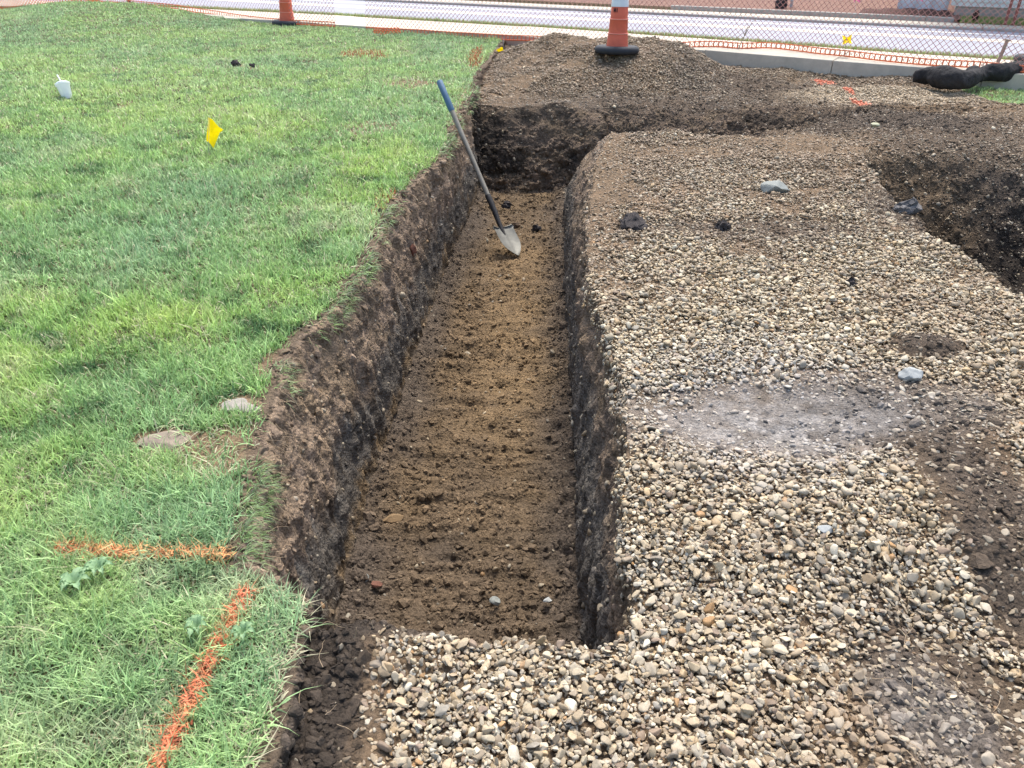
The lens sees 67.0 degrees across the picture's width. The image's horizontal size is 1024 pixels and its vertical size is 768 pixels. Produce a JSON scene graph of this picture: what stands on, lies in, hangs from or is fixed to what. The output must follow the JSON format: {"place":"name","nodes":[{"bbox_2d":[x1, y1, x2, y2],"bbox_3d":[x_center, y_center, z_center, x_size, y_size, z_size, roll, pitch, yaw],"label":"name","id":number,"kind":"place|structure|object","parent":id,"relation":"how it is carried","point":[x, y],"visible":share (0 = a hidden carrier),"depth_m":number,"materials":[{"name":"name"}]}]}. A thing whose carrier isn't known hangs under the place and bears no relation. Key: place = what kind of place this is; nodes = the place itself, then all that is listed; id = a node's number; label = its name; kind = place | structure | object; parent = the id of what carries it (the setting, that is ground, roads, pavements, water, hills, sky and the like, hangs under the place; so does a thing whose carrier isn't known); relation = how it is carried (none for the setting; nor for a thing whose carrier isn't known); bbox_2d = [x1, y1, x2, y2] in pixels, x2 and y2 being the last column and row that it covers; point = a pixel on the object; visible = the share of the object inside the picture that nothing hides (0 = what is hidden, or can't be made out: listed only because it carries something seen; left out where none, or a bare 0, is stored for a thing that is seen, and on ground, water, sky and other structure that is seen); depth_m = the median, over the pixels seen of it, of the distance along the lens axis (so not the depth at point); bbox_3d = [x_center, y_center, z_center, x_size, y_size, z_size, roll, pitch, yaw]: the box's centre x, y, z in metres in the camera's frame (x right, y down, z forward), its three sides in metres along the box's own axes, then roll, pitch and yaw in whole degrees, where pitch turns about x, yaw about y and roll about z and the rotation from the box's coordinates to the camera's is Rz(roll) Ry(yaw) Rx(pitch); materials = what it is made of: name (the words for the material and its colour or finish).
{"place":"outdoors","nodes":[
{"label":"outdoors","id":0,"kind":"place"},
{"bbox_2d":[0,3,1023,767],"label":"ground","id":1,"kind":"structure","parent":0,"point":[350,479],"depth_m":3.12,"materials":[{"name":"soil"}]},
{"bbox_2d":[54,74,71,98],"bbox_3d":[-4.049,-2.682,6.982,0.128,0.230,0.128,-15,10,9],"label":"plastic cup","id":2,"kind":"object","parent":1,"relation":"on","point":[63,88],"visible":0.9,"depth_m":6.95,"materials":[{"name":"plastic"}]},
{"bbox_2d":[58,567,91,591],"bbox_3d":[-1.037,0.467,1.835,0.070,0.026,0.078,-12,33,-19],"label":"weed","id":3,"kind":"object","parent":1,"relation":"on","point":[76,575],"visible":0.99,"depth_m":1.84,"materials":[{"name":"green plant"}]},
{"bbox_2d":[83,556,113,576],"bbox_3d":[-1.003,0.444,1.873,0.070,0.026,0.062,0,31,0],"label":"weed","id":4,"kind":"object","parent":1,"relation":"on","point":[91,564],"visible":1,"depth_m":1.87,"materials":[{"name":"green plant"}]},
{"bbox_2d":[51,535,237,563],"bbox_3d":[-0.941,0.433,1.966,0.502,0.072,0.102,2,31,3],"label":"paint mark","id":5,"kind":"object","parent":1,"relation":"on","point":[131,550],"visible":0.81,"depth_m":1.96,"materials":[{"name":"orange paint"}]},
{"bbox_2d":[137,430,191,449],"bbox_3d":[-1.080,0.176,2.406,0.147,0.029,0.113,13,33,21],"label":"dried clay slab","id":6,"kind":"object","parent":1,"relation":"on","point":[147,440],"depth_m":2.39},
{"bbox_2d":[184,614,207,638],"bbox_3d":[-0.702,0.536,1.719,0.050,0.026,0.058,-23,38,-33],"label":"weed","id":7,"kind":"object","parent":1,"relation":"on","point":[195,619],"visible":1,"depth_m":1.72,"materials":[{"name":"green plant"}]},
{"bbox_2d":[146,581,256,767],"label":"paint mark","id":8,"kind":"object","parent":1,"relation":"on","point":[197,678],"visible":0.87,"depth_m":1.60,"materials":[{"name":"orange paint"}]},
{"bbox_2d":[206,117,222,149],"bbox_3d":[-2.046,-1.694,5.318,0.152,0.307,0.086,0,31,0],"label":"marking flag","id":9,"kind":"object","parent":1,"relation":"on","point":[214,130],"visible":0.98,"depth_m":5.30,"materials":[{"name":"plastic"}]},
{"bbox_2d":[222,398,246,411],"bbox_3d":[-0.917,0.070,2.558,0.083,0.019,0.069,-16,34,-24],"label":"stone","id":10,"kind":"object","parent":1,"relation":"on","point":[232,402],"visible":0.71,"depth_m":2.56,"materials":[{"name":"grey stone"}]},
{"bbox_2d":[230,60,240,66],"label":"soil clod","id":11,"kind":"object","parent":1,"relation":"on","point":[235,62],"visible":0.88,"depth_m":8.41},
{"bbox_2d":[229,621,255,640],"bbox_3d":[-0.591,0.546,1.703,0.048,0.026,0.055,25,39,35],"label":"weed","id":12,"kind":"object","parent":1,"relation":"on","point":[244,625],"visible":1,"depth_m":1.70,"materials":[{"name":"green plant"}]},
{"bbox_2d":[237,403,258,413],"bbox_3d":[-0.866,0.077,2.542,0.087,0.017,0.056,9,32,15],"label":"flagstone","id":13,"kind":"object","parent":1,"relation":"on","point":[246,405],"visible":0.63,"depth_m":2.53,"materials":[{"name":"grey stone"}]},
{"bbox_2d":[371,581,382,587],"bbox_3d":[-0.504,0.748,2.884,0.043,0.016,0.028,6,32,10],"label":"brick piece","id":14,"kind":"object","parent":1,"relation":"on","point":[375,584],"visible":1,"depth_m":2.88,"materials":[{"name":"brick"}]},
{"bbox_2d":[373,27,400,34],"bbox_3d":[-1.760,-4.955,10.873,0.401,0.110,0.134,-4,31,-6],"label":"netting scrap","id":15,"kind":"object","parent":1,"relation":"on","point":[380,32],"visible":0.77,"depth_m":10.86,"materials":[{"name":"orange plastic"}]},
{"bbox_2d":[383,514,403,523],"bbox_3d":[-0.493,0.557,3.208,0.087,0.028,0.049,0,31,0],"label":"flat stone","id":16,"kind":"object","parent":1,"relation":"on","point":[392,518],"visible":1,"depth_m":3.20,"materials":[{"name":"beige stone"}]},
{"bbox_2d":[437,79,520,256],"bbox_3d":[-0.229,-1.637,5.806,0.193,1.085,1.093,-16,35,-25],"label":"shovel","id":17,"kind":"object","parent":1,"relation":"on","point":[508,238],"visible":1,"depth_m":5.79,"materials":[{"name":"grey metal"}]},
{"bbox_2d":[489,596,500,605],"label":"pebble","id":18,"kind":"object","parent":1,"relation":"on","point":[494,600],"visible":1,"depth_m":2.80,"materials":[{"name":"grey stone"}]},
{"bbox_2d":[501,200,510,208],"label":"soil clod","id":19,"kind":"object","parent":1,"relation":"on","point":[506,204],"visible":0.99,"depth_m":6.67,"materials":[{"name":"black soil"}]},
{"bbox_2d":[0,0,1023,767],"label":"grass","id":20,"kind":"structure","parent":1,"relation":"on","point":[108,174],"depth_m":3.23,"materials":[{"name":"green plant"}]},
{"bbox_2d":[511,222,520,228],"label":"soil clod","id":21,"kind":"object","parent":1,"relation":"on","point":[516,225],"visible":0.83,"depth_m":6.23,"materials":[{"name":"brown soil"}]},
{"bbox_2d":[532,224,541,231],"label":"soil clod","id":22,"kind":"object","parent":1,"relation":"on","point":[536,228],"visible":1,"depth_m":6.18,"materials":[{"name":"black soil"}]},
{"bbox_2d":[543,597,551,602],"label":"pebble","id":23,"kind":"object","parent":1,"relation":"on","point":[548,599],"visible":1,"depth_m":2.81,"materials":[{"name":"white stone"}]},
{"bbox_2d":[238,102,1000,767],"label":"roots","id":24,"kind":"object","parent":1,"relation":"hanging from","point":[308,424],"visible":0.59,"depth_m":2.42,"materials":[{"name":"brown plant"}]},
{"bbox_2d":[619,212,647,230],"bbox_3d":[0.652,-0.861,4.159,0.139,0.101,0.131,-7,32,-12],"label":"soil clod","id":25,"kind":"object","parent":1,"relation":"on","point":[634,221],"visible":0.85,"depth_m":4.15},
{"bbox_2d":[262,104,1023,647],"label":"embedded pebbles","id":26,"kind":"object","parent":1,"relation":"on","point":[342,396],"visible":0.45,"depth_m":3.89,"materials":[{"name":"brown stone"}]},
{"bbox_2d":[294,32,1023,767],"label":"gravel","id":27,"kind":"structure","parent":1,"relation":"on","point":[998,342],"depth_m":2.24,"materials":[{"name":"beige gravel"}]},
{"bbox_2d":[595,0,638,54],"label":"traffic cone","id":28,"kind":"object","parent":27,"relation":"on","point":[617,41],"visible":1,"depth_m":7.91,"materials":[{"name":"orange plastic"}]},
{"bbox_2d":[760,180,789,192],"bbox_3d":[1.607,-1.195,4.729,0.174,0.086,0.106,12,33,19],"label":"rock","id":29,"kind":"object","parent":27,"relation":"on","point":[776,185],"visible":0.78,"depth_m":4.71,"materials":[{"name":"grey stone"}]},
{"bbox_2d":[817,525,832,533],"bbox_3d":[0.843,0.390,2.077,0.044,0.020,0.029,0,31,0],"label":"rock","id":30,"kind":"object","parent":27,"relation":"on","point":[824,528],"visible":1,"depth_m":2.07,"materials":[{"name":"white stone"}]},
{"bbox_2d":[836,316,860,321],"bbox_3d":[1.403,-0.270,3.222,0.099,0.020,0.041,9,32,15],"label":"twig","id":31,"kind":"object","parent":27,"relation":"on","point":[850,319],"visible":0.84,"depth_m":3.22,"materials":[{"name":"beige wood"}]},
{"bbox_2d":[846,276,856,284],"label":"soil clod","id":32,"kind":"object","parent":27,"relation":"on","point":[851,280],"visible":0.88,"depth_m":3.53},
{"bbox_2d":[713,220,730,230],"bbox_3d":[1.144,-0.850,4.185,0.086,0.085,0.085,-12,33,-19],"label":"soil clod","id":33,"kind":"object","parent":1,"relation":"on","point":[723,225],"visible":0.92,"depth_m":4.16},
{"bbox_2d":[871,122,879,126],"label":"rock","id":34,"kind":"object","parent":1,"relation":"on","point":[873,124],"visible":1,"depth_m":6.09,"materials":[{"name":"white stone"}]},
{"bbox_2d":[892,197,921,215],"bbox_3d":[2.272,-1.019,4.445,0.157,0.106,0.122,0,31,0],"label":"rock","id":35,"kind":"object","parent":1,"relation":"on","point":[912,206],"visible":0.89,"depth_m":4.41,"materials":[{"name":"grey stone"}]},
{"bbox_2d":[898,367,922,380],"bbox_3d":[1.443,-0.033,2.795,0.086,0.056,0.060,0,31,0],"label":"rock","id":36,"kind":"object","parent":1,"relation":"on","point":[911,373],"visible":0.98,"depth_m":2.78,"materials":[{"name":"grey stone"}]},
{"bbox_2d":[0,0,1023,90],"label":"sidewalk","id":37,"kind":"structure","parent":0,"point":[796,60],"depth_m":9.20,"materials":[{"name":"concrete"}]},
{"bbox_2d":[0,0,98,8],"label":"safety fence","id":38,"kind":"object","parent":37,"relation":"on","point":[10,6],"visible":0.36,"depth_m":13.76,"materials":[{"name":"orange plastic"}]},
{"bbox_2d":[90,0,334,26],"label":"safety fence","id":39,"kind":"object","parent":37,"relation":"on","point":[219,11],"visible":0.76,"depth_m":12.25,"materials":[{"name":"orange plastic"}]},
{"bbox_2d":[272,0,299,25],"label":"traffic cone","id":40,"kind":"object","parent":37,"relation":"on","point":[284,12],"visible":0.84,"depth_m":11.77,"materials":[{"name":"orange plastic"}]},
{"bbox_2d":[365,0,1023,72],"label":"safety fence","id":41,"kind":"object","parent":37,"relation":"on","point":[780,47],"visible":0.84,"depth_m":9.19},
{"bbox_2d":[738,18,757,48],"bbox_3d":[2.811,-4.172,9.215,0.187,0.343,0.026,4,31,7],"label":"twig","id":42,"kind":"object","parent":37,"relation":"on","point":[745,33],"visible":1,"depth_m":9.20,"materials":[{"name":"brown wood"}]},
{"bbox_2d":[842,35,851,57],"bbox_3d":[3.788,-3.825,8.798,0.108,0.275,0.156,18,35,27],"label":"marking flag","id":43,"kind":"object","parent":37,"relation":"on","point":[846,38],"visible":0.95,"depth_m":8.76,"materials":[{"name":"plastic"}]},
{"bbox_2d":[912,60,1023,89],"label":"filter tube","id":44,"kind":"object","parent":37,"relation":"on","point":[946,77],"visible":0.98,"depth_m":7.74,"materials":[{"name":"black fabric"}]},
{"bbox_2d":[996,39,1009,62],"bbox_3d":[5.111,-3.415,8.104,0.055,0.368,0.022,15,33,11],"label":"wooden stake","id":45,"kind":"object","parent":37,"relation":"on","point":[1004,47],"visible":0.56,"depth_m":8.06,"materials":[{"name":"brown wood"}]},
{"bbox_2d":[1013,53,1023,60],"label":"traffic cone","id":46,"kind":"object","parent":37,"relation":"on","point":[1018,55],"visible":0.63,"depth_m":8.46,"materials":[{"name":"rubber"}]},
{"bbox_2d":[38,0,1023,57],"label":"road","id":47,"kind":"structure","parent":0,"point":[346,9],"depth_m":14.02,"materials":[{"name":"grey asphalt"}]},
{"bbox_2d":[219,0,1023,42],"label":"road marking","id":48,"kind":"object","parent":47,"relation":"on","point":[650,23],"visible":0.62,"depth_m":14.12,"materials":[{"name":"beige paint"}]},
{"bbox_2d":[240,0,1023,41],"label":"road marking","id":49,"kind":"object","parent":47,"relation":"on","point":[659,22],"visible":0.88,"depth_m":14.39,"materials":[{"name":"beige paint"}]},
{"bbox_2d":[308,0,1023,36],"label":"road marking","id":50,"kind":"object","parent":47,"relation":"on","point":[678,18],"visible":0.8,"depth_m":14.83,"materials":[{"name":"paint"}]},
{"bbox_2d":[360,0,1023,32],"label":"kerb","id":51,"kind":"structure","parent":47,"relation":"on","point":[764,18],"depth_m":14.99,"materials":[{"name":"concrete"}]},
{"bbox_2d":[417,0,1023,30],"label":"sidewalk","id":52,"kind":"structure","parent":0,"point":[770,15],"depth_m":15.17,"materials":[{"name":"concrete"}]},
{"bbox_2d":[1003,0,1013,24],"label":"steel post","id":53,"kind":"object","parent":52,"relation":"on","point":[1008,12],"visible":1,"depth_m":13.38,"materials":[{"name":"metal"}]},
{"bbox_2d":[1011,0,1021,25],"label":"steel post","id":54,"kind":"object","parent":52,"relation":"on","point":[1016,12],"visible":0.67,"depth_m":13.31,"materials":[{"name":"brown metal"}]},
{"bbox_2d":[530,0,959,19],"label":"earth","id":55,"kind":"structure","parent":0,"point":[768,4],"depth_m":16.17,"materials":[{"name":"brown soil"}]},
{"bbox_2d":[775,0,787,8],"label":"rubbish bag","id":56,"kind":"object","parent":55,"relation":"on","point":[778,2],"visible":0.52,"depth_m":15.59,"materials":[{"name":"black plastic"}]},
{"bbox_2d":[671,5,953,22],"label":"wall","id":57,"kind":"structure","parent":55,"relation":"on","point":[845,15],"depth_m":14.90,"materials":[{"name":"concrete"}]},
{"bbox_2d":[860,8,950,16],"bbox_3d":[7.476,-7.090,14.720,1.559,0.110,0.850,14,34,22],"label":"mulch bed","id":58,"kind":"object","parent":55,"relation":"on","point":[921,12],"visible":0.73,"depth_m":14.59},
{"bbox_2d":[897,0,949,9],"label":"porch wall","id":59,"kind":"structure","parent":55,"relation":"on","point":[929,6],"depth_m":14.96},
{"label":"distant ground","id":60,"kind":"structure","parent":0,"visible":0},
{"bbox_2d":[951,0,1023,25],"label":"house","id":61,"kind":"structure","parent":60,"relation":"on","point":[991,8],"depth_m":14.20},
{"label":"far lawn","id":62,"kind":"structure","parent":0,"visible":0},
{"bbox_2d":[972,7,978,21],"bbox_3d":[8.301,-6.604,13.846,0.122,0.281,0.127,0,31,0],"label":"shrub","id":63,"kind":"object","parent":62,"relation":"on","point":[975,14],"visible":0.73,"depth_m":13.84,"materials":[{"name":"green plant"}]},
{"bbox_2d":[959,14,1023,25],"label":"grass","id":64,"kind":"structure","parent":62,"relation":"on","point":[994,21],"depth_m":13.87,"materials":[{"name":"green plant"}]},
{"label":"verge","id":65,"kind":"structure","parent":0,"visible":0},
{"bbox_2d":[96,0,1013,59],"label":"verge grass","id":66,"kind":"structure","parent":65,"relation":"on","point":[653,33],"depth_m":10.82,"materials":[{"name":"green plant"}]}
]}

